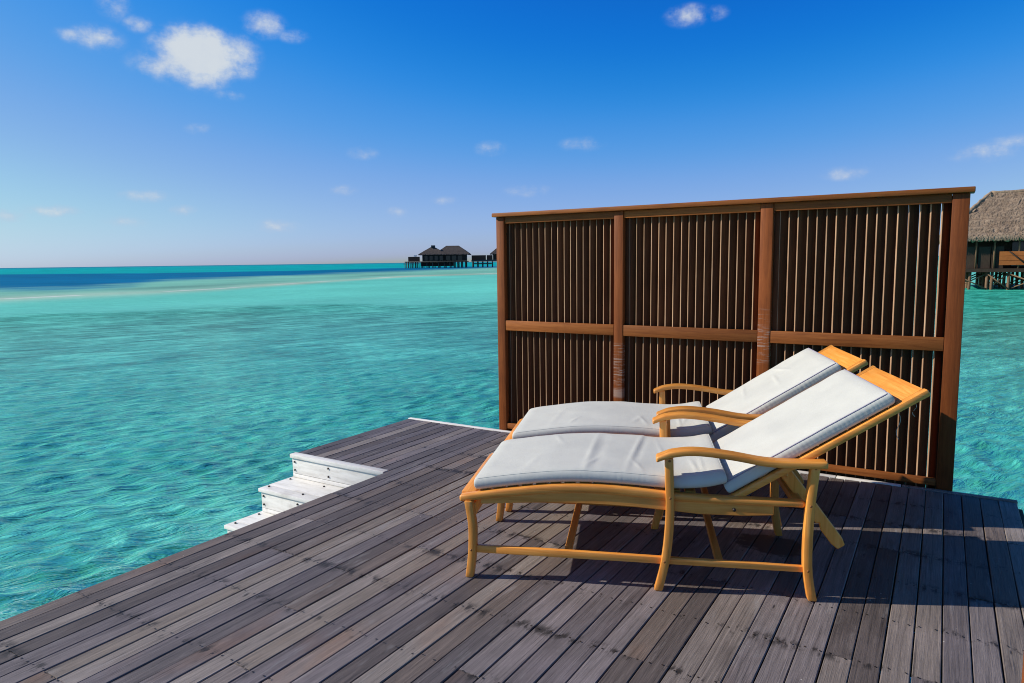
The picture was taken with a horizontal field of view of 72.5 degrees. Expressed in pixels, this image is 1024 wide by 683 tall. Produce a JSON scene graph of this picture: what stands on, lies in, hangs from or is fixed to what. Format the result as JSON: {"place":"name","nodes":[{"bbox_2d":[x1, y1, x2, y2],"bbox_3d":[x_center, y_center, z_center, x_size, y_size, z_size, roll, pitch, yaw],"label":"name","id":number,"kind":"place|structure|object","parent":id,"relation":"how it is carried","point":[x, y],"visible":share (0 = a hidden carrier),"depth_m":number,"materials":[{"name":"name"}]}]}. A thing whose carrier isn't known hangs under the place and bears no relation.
{"place":"outdoors","nodes":[
{"label":"outdoors","id":0,"kind":"place"},
{"bbox_2d":[0,256,1023,682],"bbox_3d":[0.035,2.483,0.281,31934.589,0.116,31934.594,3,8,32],"label":"water","id":1,"kind":"structure","parent":0,"point":[148,414],"depth_m":14.19,"materials":[{"name":"teal liquid"}]},
{"bbox_2d":[405,245,470,267],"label":"overwater villa","id":2,"kind":"object","parent":1,"relation":"in","point":[433,256],"visible":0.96,"depth_m":304.44,"materials":[{"name":"brown wood"}]},
{"bbox_2d":[471,248,496,266],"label":"overwater villa","id":3,"kind":"object","parent":1,"relation":"in","point":[492,256],"visible":0.27,"depth_m":313.10,"materials":[{"name":"brown wood"}]},
{"bbox_2d":[0,417,1023,682],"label":"deck","id":4,"kind":"structure","parent":1,"relation":"in","point":[366,581],"depth_m":3.02,"materials":[{"name":"grey wood"}]},
{"bbox_2d":[224,452,388,532],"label":"staircase","id":5,"kind":"structure","parent":4,"relation":"attached to","point":[313,478],"depth_m":5.09,"materials":[{"name":"white paint"}]},
{"bbox_2d":[504,345,867,525],"bbox_3d":[0.964,0.503,4.207,1.968,0.910,0.782,0,7,10],"label":"sun lounger","id":6,"kind":"object","parent":4,"relation":"on","point":[781,383],"visible":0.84,"depth_m":4.00,"materials":[{"name":"white fabric"}]},
{"bbox_2d":[460,366,930,600],"bbox_3d":[0.788,0.602,3.369,1.968,0.910,0.782,0,7,10],"label":"sun lounger","id":7,"kind":"object","parent":4,"relation":"on","point":[773,444],"visible":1,"depth_m":3.10,"materials":[{"name":"white fabric"}]},
{"bbox_2d":[492,186,975,490],"bbox_3d":[1.319,0.081,5.141,3.382,2.170,0.146,3,8,32],"label":"privacy screen","id":8,"kind":"object","parent":4,"relation":"attached to","point":[636,303],"visible":0.63,"depth_m":4.91,"materials":[{"name":"red wood"}]},
{"bbox_2d":[939,189,1023,289],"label":"overwater villa","id":9,"kind":"object","parent":1,"relation":"in","point":[996,234],"visible":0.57,"depth_m":51.00,"materials":[{"name":"brown plant"}]},
{"bbox_2d":[1011,240,1023,265],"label":"window","id":10,"kind":"structure","parent":9,"relation":"in","point":[1015,244],"depth_m":52.20,"materials":[{"name":"black glass"}]},
{"bbox_2d":[0,0,1023,267],"label":"sky","id":11,"kind":"structure","parent":0,"point":[133,132],"materials":[{"name":"blue"}]},
{"bbox_2d":[1021,655,1023,682],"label":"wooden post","id":12,"kind":"object","parent":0,"point":[1022,681],"depth_m":1.63,"materials":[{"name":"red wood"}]}
]}

